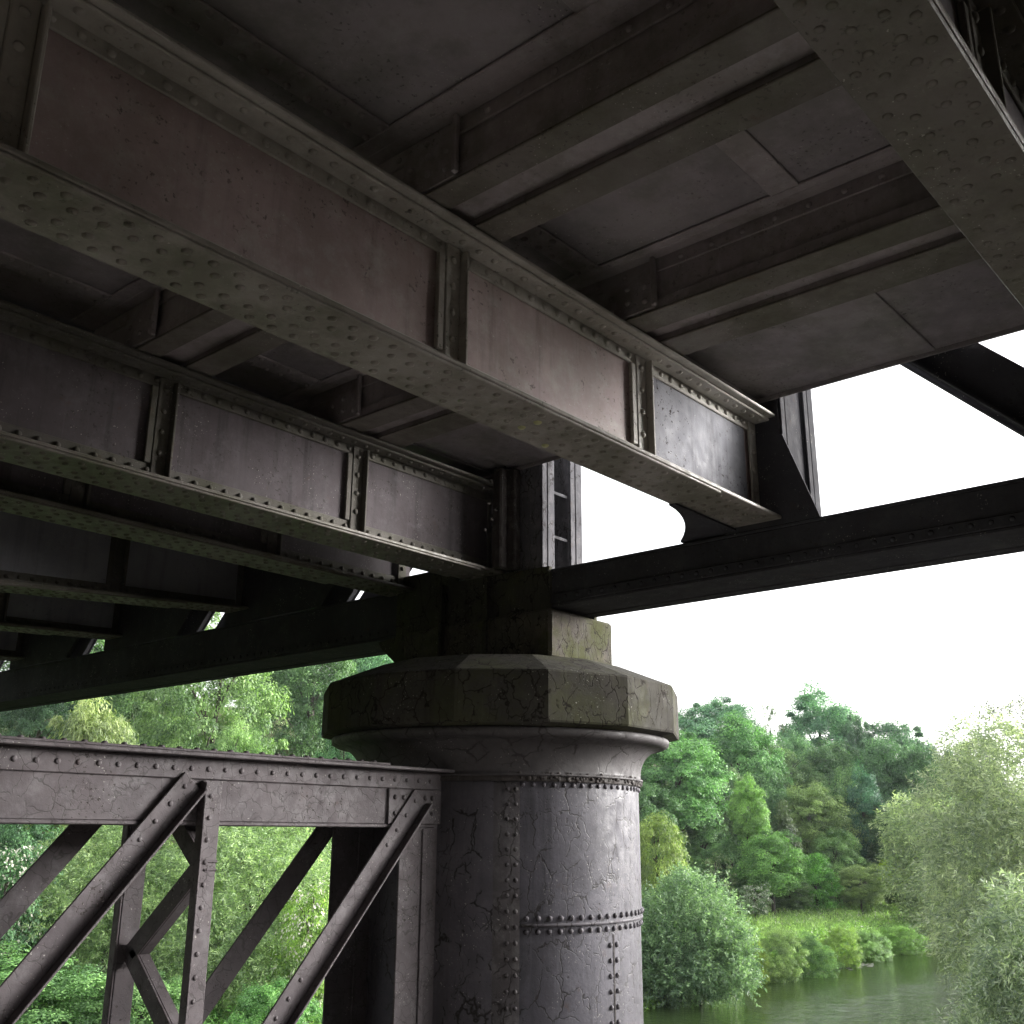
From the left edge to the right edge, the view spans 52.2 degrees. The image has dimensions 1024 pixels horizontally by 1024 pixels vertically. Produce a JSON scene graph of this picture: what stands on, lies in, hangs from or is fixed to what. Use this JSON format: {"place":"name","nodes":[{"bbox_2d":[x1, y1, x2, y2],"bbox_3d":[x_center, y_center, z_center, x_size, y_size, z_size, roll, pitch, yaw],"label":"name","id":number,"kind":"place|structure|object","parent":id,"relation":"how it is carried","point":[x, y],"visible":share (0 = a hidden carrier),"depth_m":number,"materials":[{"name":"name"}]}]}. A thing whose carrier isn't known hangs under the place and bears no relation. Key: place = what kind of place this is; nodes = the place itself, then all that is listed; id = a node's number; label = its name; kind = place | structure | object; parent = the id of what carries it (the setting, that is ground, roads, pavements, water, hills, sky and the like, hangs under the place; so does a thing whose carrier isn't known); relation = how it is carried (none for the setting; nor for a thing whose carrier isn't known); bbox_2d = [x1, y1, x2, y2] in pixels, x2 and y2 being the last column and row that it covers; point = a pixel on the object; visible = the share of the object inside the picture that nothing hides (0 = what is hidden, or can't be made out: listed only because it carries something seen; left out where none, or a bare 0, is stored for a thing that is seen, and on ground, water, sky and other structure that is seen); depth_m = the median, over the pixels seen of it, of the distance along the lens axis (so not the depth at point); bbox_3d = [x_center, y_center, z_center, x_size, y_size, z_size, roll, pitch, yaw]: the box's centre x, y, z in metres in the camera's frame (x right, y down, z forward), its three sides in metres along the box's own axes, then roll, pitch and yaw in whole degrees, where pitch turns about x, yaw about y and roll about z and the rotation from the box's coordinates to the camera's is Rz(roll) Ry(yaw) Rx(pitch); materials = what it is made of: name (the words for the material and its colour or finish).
{"place":"outdoors","nodes":[
{"label":"outdoors","id":0,"kind":"place"},
{"bbox_2d":[0,699,1023,1022],"bbox_3d":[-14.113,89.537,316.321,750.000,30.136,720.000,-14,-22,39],"label":"ground","id":1,"kind":"structure","parent":0,"point":[284,719],"depth_m":81.31,"materials":[{"name":"green plant"}]},
{"bbox_2d":[0,824,64,949],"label":"shrub","id":2,"kind":"object","parent":1,"relation":"on","point":[12,835],"visible":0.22,"depth_m":39.20,"materials":[{"name":"green plant"}]},
{"bbox_2d":[0,843,66,972],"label":"hawthorn","id":3,"kind":"object","parent":1,"relation":"on","point":[17,862],"visible":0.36,"depth_m":32.21,"materials":[{"name":"green plant"}]},
{"bbox_2d":[0,702,78,739],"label":"tree","id":4,"kind":"object","parent":1,"relation":"on","point":[29,721],"visible":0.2,"depth_m":52.97,"materials":[{"name":"green plant"}]},
{"bbox_2d":[0,939,106,1023],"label":"shrub","id":5,"kind":"object","parent":1,"relation":"on","point":[59,986],"visible":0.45,"depth_m":28.15,"materials":[{"name":"green plant"}]},
{"bbox_2d":[0,639,120,735],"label":"tree","id":6,"kind":"object","parent":1,"relation":"on","point":[98,647],"visible":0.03,"depth_m":72.63,"materials":[{"name":"green plant"}]},
{"bbox_2d":[24,697,139,894],"bbox_3d":[-18.308,12.527,44.900,6.194,9.834,5.389,-14,-22,39],"label":"weeping tree","id":7,"kind":"object","parent":1,"relation":"on","point":[91,727],"visible":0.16,"depth_m":44.80,"materials":[{"name":"green plant"}]},
{"bbox_2d":[2,825,234,1014],"bbox_3d":[-13.148,13.250,35.625,7.552,7.291,9.020,4,-17,-12],"label":"sallow","id":8,"kind":"object","parent":1,"relation":"on","point":[96,940],"visible":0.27,"depth_m":33.80,"materials":[{"name":"green plant"}]},
{"bbox_2d":[59,970,181,1023],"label":"shrub","id":9,"kind":"object","parent":1,"relation":"on","point":[96,1009],"visible":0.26,"depth_m":27.91,"materials":[{"name":"green plant"}]},
{"bbox_2d":[94,683,203,745],"bbox_3d":[-21.310,12.421,61.017,6.909,13.005,5.956,-14,-22,39],"label":"tree","id":10,"kind":"object","parent":1,"relation":"on","point":[116,700],"visible":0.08,"depth_m":60.34,"materials":[{"name":"green plant"}]},
{"bbox_2d":[11,905,322,1023],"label":"undergrowth","id":11,"kind":"object","parent":1,"relation":"on","point":[210,1020],"visible":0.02,"depth_m":32.10,"materials":[{"name":"green plant"}]},
{"bbox_2d":[122,612,293,754],"bbox_3d":[-15.819,12.109,54.666,7.659,14.793,8.522,-14,-22,39],"label":"tree","id":12,"kind":"object","parent":1,"relation":"on","point":[238,689],"visible":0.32,"depth_m":53.94,"materials":[{"name":"green plant"}]},
{"bbox_2d":[204,716,270,898],"bbox_3d":[-13.194,14.252,48.470,4.062,9.612,4.320,7,-18,-21],"label":"tree","id":13,"kind":"object","parent":1,"relation":"on","point":[221,742],"visible":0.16,"depth_m":48.96,"materials":[{"name":"green plant"}]},
{"bbox_2d":[148,826,331,1023],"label":"sallow","id":14,"kind":"object","parent":1,"relation":"on","point":[265,865],"visible":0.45,"depth_m":34.34,"materials":[{"name":"green plant"}]},
{"bbox_2d":[223,976,322,1023],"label":"shrub","id":15,"kind":"object","parent":1,"relation":"on","point":[267,996],"visible":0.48,"depth_m":29.20,"materials":[{"name":"green plant"}]},
{"bbox_2d":[237,659,359,748],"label":"tree","id":16,"kind":"object","parent":1,"relation":"on","point":[322,694],"visible":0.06,"depth_m":94.31,"materials":[{"name":"green plant"}]},
{"bbox_2d":[268,872,329,1013],"bbox_3d":[-6.438,13.857,32.790,2.595,4.910,2.587,-14,-22,39],"label":"elder bush","id":17,"kind":"object","parent":1,"relation":"on","point":[306,927],"visible":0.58,"depth_m":32.39,"materials":[{"name":"green plant"}]},
{"bbox_2d":[249,659,358,757],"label":"tree","id":18,"kind":"object","parent":1,"relation":"on","point":[309,710],"visible":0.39,"depth_m":73.99,"materials":[{"name":"green plant"}]},
{"bbox_2d":[299,838,331,920],"bbox_3d":[-6.993,15.713,42.770,3.420,6.308,3.818,-14,-22,39],"label":"shrub","id":19,"kind":"object","parent":1,"relation":"on","point":[316,879],"visible":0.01,"depth_m":42.12,"materials":[{"name":"green plant"}]},
{"bbox_2d":[308,727,355,832],"bbox_3d":[-9.141,16.221,58.786,5.173,10.277,4.793,-2,-17,7],"label":"tree","id":20,"kind":"object","parent":1,"relation":"on","point":[332,753],"visible":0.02,"depth_m":59.13,"materials":[{"name":"green plant"}]},
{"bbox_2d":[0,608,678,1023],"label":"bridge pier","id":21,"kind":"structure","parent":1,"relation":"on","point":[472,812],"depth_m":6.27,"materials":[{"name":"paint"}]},
{"bbox_2d":[0,0,1023,711],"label":"railway bridge","id":22,"kind":"structure","parent":21,"relation":"on","point":[316,316],"depth_m":4.86,"materials":[{"name":"paint"}]},
{"bbox_2d":[338,654,393,758],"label":"tree","id":23,"kind":"object","parent":1,"relation":"on","point":[377,661],"visible":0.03,"depth_m":82.23,"materials":[{"name":"green plant"}]},
{"bbox_2d":[351,658,384,668],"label":"tree","id":24,"kind":"object","parent":1,"relation":"on","point":[360,663],"depth_m":94.35,"materials":[{"name":"green plant"}]},
{"bbox_2d":[215,913,1006,1023],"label":"bank vegetation","id":25,"kind":"object","parent":1,"relation":"on","point":[860,924],"visible":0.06,"depth_m":64.12,"materials":[{"name":"green plant"}]},
{"bbox_2d":[639,771,687,860],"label":"tree","id":26,"kind":"object","parent":1,"relation":"on","point":[650,799],"visible":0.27,"depth_m":78.50,"materials":[{"name":"green plant"}]},
{"bbox_2d":[639,810,691,917],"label":"weeping tree","id":27,"kind":"object","parent":1,"relation":"on","point":[676,851],"visible":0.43,"depth_m":65.08,"materials":[{"name":"green plant"}]},
{"bbox_2d":[653,852,704,882],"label":"tree","id":28,"kind":"object","parent":1,"relation":"on","point":[692,860],"visible":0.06,"depth_m":78.29,"materials":[{"name":"green plant"}]},
{"bbox_2d":[649,706,726,770],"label":"tree","id":29,"kind":"object","parent":1,"relation":"on","point":[695,725],"visible":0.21,"depth_m":111.77,"materials":[{"name":"green plant"}]},
{"bbox_2d":[641,729,736,832],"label":"tree","id":30,"kind":"object","parent":1,"relation":"on","point":[689,778],"visible":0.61,"depth_m":81.88,"materials":[{"name":"green plant"}]},
{"bbox_2d":[666,748,718,854],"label":"tree","id":31,"kind":"object","parent":1,"relation":"on","point":[698,768],"depth_m":94.29,"materials":[{"name":"green plant"}]},
{"bbox_2d":[641,861,767,1008],"bbox_3d":[7.001,18.930,46.238,8.271,6.699,6.167,0,-17,0],"label":"sallow bush","id":32,"kind":"object","parent":1,"relation":"on","point":[691,952],"visible":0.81,"depth_m":44.68,"materials":[{"name":"green plant"}]},
{"bbox_2d":[682,813,735,871],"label":"tree","id":33,"kind":"object","parent":1,"relation":"on","point":[697,839],"visible":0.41,"depth_m":81.67,"materials":[{"name":"green plant"}]},
{"bbox_2d":[682,762,751,847],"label":"tree","id":34,"kind":"object","parent":1,"relation":"on","point":[725,815],"visible":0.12,"depth_m":87.03,"materials":[{"name":"green plant"}]},
{"bbox_2d":[701,852,736,893],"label":"bare shrub","id":35,"kind":"object","parent":1,"relation":"on","point":[717,871],"visible":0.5,"depth_m":72.51,"materials":[{"name":"green plant"}]},
{"bbox_2d":[682,693,766,769],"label":"tree","id":36,"kind":"object","parent":1,"relation":"on","point":[717,708],"visible":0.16,"depth_m":116.57,"materials":[{"name":"green plant"}]},
{"bbox_2d":[695,835,757,911],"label":"tree","id":37,"kind":"object","parent":1,"relation":"on","point":[728,852],"visible":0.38,"depth_m":75.81,"materials":[{"name":"green plant"}]},
{"bbox_2d":[694,710,794,840],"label":"tree","id":38,"kind":"object","parent":1,"relation":"on","point":[733,731],"visible":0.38,"depth_m":95.91,"materials":[{"name":"green plant"}]},
{"bbox_2d":[726,771,770,913],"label":"tree","id":39,"kind":"object","parent":1,"relation":"on","point":[755,824],"visible":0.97,"depth_m":76.43,"materials":[{"name":"green plant"}]},
{"bbox_2d":[735,882,773,921],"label":"hawthorn","id":40,"kind":"object","parent":1,"relation":"on","point":[761,903],"visible":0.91,"depth_m":70.28,"materials":[{"name":"green plant"}]},
{"bbox_2d":[750,941,770,983],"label":"bank bush","id":41,"kind":"object","parent":1,"relation":"on","point":[764,972],"visible":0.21,"depth_m":51.22,"materials":[{"name":"green plant"}]},
{"bbox_2d":[725,757,799,852],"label":"tree","id":42,"kind":"object","parent":1,"relation":"on","point":[764,781],"visible":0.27,"depth_m":90.39,"materials":[{"name":"green plant"}]},
{"bbox_2d":[730,827,810,916],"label":"tree","id":43,"kind":"object","parent":1,"relation":"on","point":[760,862],"visible":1,"depth_m":72.90,"materials":[{"name":"green plant"}]},
{"bbox_2d":[757,693,790,752],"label":"tree","id":44,"kind":"object","parent":1,"relation":"on","point":[769,719],"visible":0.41,"depth_m":112.83,"materials":[{"name":"green plant"}]},
{"bbox_2d":[741,744,827,828],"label":"tree","id":45,"kind":"object","parent":1,"relation":"on","point":[797,776],"visible":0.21,"depth_m":96.86,"materials":[{"name":"green plant"}]},
{"bbox_2d":[758,923,810,983],"bbox_3d":[13.228,22.192,52.301,3.388,3.084,1.681,6,-18,-19],"label":"bank bush","id":46,"kind":"object","parent":1,"relation":"on","point":[792,970],"visible":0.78,"depth_m":52.06,"materials":[{"name":"green plant"}]},
{"bbox_2d":[773,799,804,910],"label":"tree","id":47,"kind":"object","parent":1,"relation":"on","point":[783,821],"visible":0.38,"depth_m":79.52,"materials":[{"name":"green plant"}]},
{"bbox_2d":[768,878,816,911],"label":"shrub","id":48,"kind":"object","parent":1,"relation":"on","point":[790,901],"visible":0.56,"depth_m":74.78,"materials":[{"name":"green plant"}]},
{"bbox_2d":[675,898,927,961],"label":"meadow grass","id":49,"kind":"structure","parent":1,"relation":"on","point":[797,920],"depth_m":72.27,"materials":[{"name":"green plant"}]},
{"bbox_2d":[771,725,836,841],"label":"tree","id":50,"kind":"object","parent":1,"relation":"on","point":[795,747],"visible":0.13,"depth_m":105.44,"materials":[{"name":"green plant"}]},
{"bbox_2d":[771,930,843,977],"bbox_3d":[15.369,23.205,54.473,4.206,2.655,2.177,-14,-22,39],"label":"bank bush","id":51,"kind":"object","parent":1,"relation":"on","point":[820,954],"visible":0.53,"depth_m":53.91,"materials":[{"name":"green plant"}]},
{"bbox_2d":[770,781,863,858],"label":"tree","id":52,"kind":"object","parent":1,"relation":"on","point":[803,803],"visible":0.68,"depth_m":87.40,"materials":[{"name":"green plant"}]},
{"bbox_2d":[776,676,861,785],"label":"tree","id":53,"kind":"object","parent":1,"relation":"on","point":[811,721],"visible":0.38,"depth_m":117.29,"materials":[{"name":"green plant"}]},
{"bbox_2d":[794,852,844,912],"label":"tree","id":54,"kind":"object","parent":1,"relation":"on","point":[825,891],"visible":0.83,"depth_m":77.70,"materials":[{"name":"green plant"}]},
{"bbox_2d":[793,735,865,872],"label":"tree","id":55,"kind":"object","parent":1,"relation":"on","point":[825,756],"visible":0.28,"depth_m":98.26,"materials":[{"name":"green plant"}]},
{"bbox_2d":[809,826,868,901],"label":"tree","id":56,"kind":"object","parent":1,"relation":"on","point":[851,857],"visible":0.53,"depth_m":82.94,"materials":[{"name":"green plant"}]},
{"bbox_2d":[815,922,863,968],"bbox_3d":[18.401,24.465,58.740,2.033,2.724,4.097,8,-19,-23],"label":"bank bush","id":57,"kind":"object","parent":1,"relation":"on","point":[835,938],"visible":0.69,"depth_m":58.08,"materials":[{"name":"green plant"}]},
{"bbox_2d":[814,762,871,870],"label":"tree","id":58,"kind":"object","parent":1,"relation":"on","point":[846,780],"visible":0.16,"depth_m":91.17,"materials":[{"name":"green plant"}]},
{"bbox_2d":[836,710,875,770],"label":"tree","id":59,"kind":"object","parent":1,"relation":"on","point":[849,729],"visible":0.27,"depth_m":113.51,"materials":[{"name":"green plant"}]},
{"bbox_2d":[828,862,893,913],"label":"tree","id":60,"kind":"object","parent":1,"relation":"on","point":[854,873],"visible":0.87,"depth_m":78.02,"materials":[{"name":"green plant"}]},
{"bbox_2d":[841,759,883,867],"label":"tree","id":61,"kind":"object","parent":1,"relation":"on","point":[865,791],"visible":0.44,"depth_m":88.71,"materials":[{"name":"green plant"}]},
{"bbox_2d":[846,928,894,962],"bbox_3d":[21.087,25.762,61.672,2.606,2.244,5.053,-14,-22,39],"label":"bank bush","id":62,"kind":"object","parent":1,"relation":"on","point":[869,943],"visible":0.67,"depth_m":61.40,"materials":[{"name":"green plant"}]},
{"bbox_2d":[856,812,892,904],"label":"tree","id":63,"kind":"object","parent":1,"relation":"on","point":[870,819],"visible":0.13,"depth_m":86.89,"materials":[{"name":"green plant"}]},
{"bbox_2d":[863,870,894,906],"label":"tree","id":64,"kind":"object","parent":1,"relation":"on","point":[877,871],"visible":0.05,"depth_m":84.68,"materials":[{"name":"green plant"}]},
{"bbox_2d":[841,733,924,804],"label":"tree","id":65,"kind":"object","parent":1,"relation":"on","point":[878,761],"visible":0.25,"depth_m":97.61,"materials":[{"name":"green plant"}]},
{"bbox_2d":[874,855,911,882],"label":"shrub","id":66,"kind":"object","parent":1,"relation":"on","point":[880,863],"visible":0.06,"depth_m":83.02,"materials":[{"name":"green plant"}]},
{"bbox_2d":[880,876,921,907],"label":"shrub","id":67,"kind":"object","parent":1,"relation":"on","point":[887,900],"visible":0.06,"depth_m":80.72,"materials":[{"name":"green plant"}]},
{"bbox_2d":[868,792,934,861],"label":"tree","id":68,"kind":"object","parent":1,"relation":"on","point":[875,809],"visible":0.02,"depth_m":86.58,"materials":[{"name":"green plant"}]},
{"bbox_2d":[863,715,943,779],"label":"tree","id":69,"kind":"object","parent":1,"relation":"on","point":[901,736],"visible":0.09,"depth_m":114.25,"materials":[{"name":"green plant"}]},
{"bbox_2d":[874,922,932,954],"bbox_3d":[24.242,26.664,64.865,4.323,2.340,2.145,10,-19,-28],"label":"bank bush","id":70,"kind":"object","parent":1,"relation":"on","point":[899,946],"visible":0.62,"depth_m":64.47,"materials":[{"name":"green plant"}]},
{"bbox_2d":[882,731,939,837],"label":"tree","id":71,"kind":"object","parent":1,"relation":"on","point":[904,743],"visible":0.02,"depth_m":103.36,"materials":[{"name":"green plant"}]},
{"bbox_2d":[882,742,955,847],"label":"tree","id":72,"kind":"object","parent":1,"relation":"on","point":[912,759],"visible":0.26,"depth_m":95.83,"materials":[{"name":"green plant"}]},
{"bbox_2d":[868,789,997,946],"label":"willow","id":73,"kind":"object","parent":1,"relation":"on","point":[900,847],"visible":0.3,"depth_m":75.43,"materials":[{"name":"green plant"}]},
{"bbox_2d":[924,740,942,758],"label":"tree","id":74,"kind":"object","parent":1,"relation":"on","point":[933,748],"depth_m":117.38,"materials":[{"name":"green plant"}]},
{"bbox_2d":[935,745,982,844],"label":"tree","id":75,"kind":"object","parent":1,"relation":"on","point":[948,762],"depth_m":111.29,"materials":[{"name":"green plant"}]},
{"bbox_2d":[900,701,1023,1023],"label":"willow","id":76,"kind":"object","parent":1,"relation":"on","point":[1007,816],"visible":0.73,"depth_m":26.25,"materials":[{"name":"green plant"}]},
{"bbox_2d":[946,736,1002,873],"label":"tree","id":77,"kind":"object","parent":1,"relation":"on","point":[975,762],"visible":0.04,"depth_m":102.19,"materials":[{"name":"green plant"}]},
{"bbox_2d":[933,866,1023,1023],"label":"willow","id":78,"kind":"object","parent":1,"relation":"on","point":[997,966],"visible":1,"depth_m":19.32,"materials":[{"name":"green plant"}]},
{"bbox_2d":[961,693,1023,885],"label":"slender tree","id":79,"kind":"object","parent":1,"relation":"on","point":[1020,705],"visible":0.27,"depth_m":32.25,"materials":[{"name":"green plant"}]},
{"bbox_2d":[0,330,1023,789],"label":"sky","id":80,"kind":"structure","parent":0,"point":[908,644],"materials":[{"name":"white"}]},
{"bbox_2d":[643,942,1009,1023],"bbox_3d":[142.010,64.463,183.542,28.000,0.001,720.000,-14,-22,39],"label":"river water","id":81,"kind":"structure","parent":0,"point":[903,989],"depth_m":46.26,"materials":[{"name":"green liquid"}]},
{"bbox_2d":[808,963,872,973],"bbox_3d":[16.241,24.525,55.796,11.649,0.004,1.573,15,-23,-40],"label":"river foam","id":82,"kind":"object","parent":81,"relation":"on","point":[862,964],"visible":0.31,"depth_m":58.16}
]}

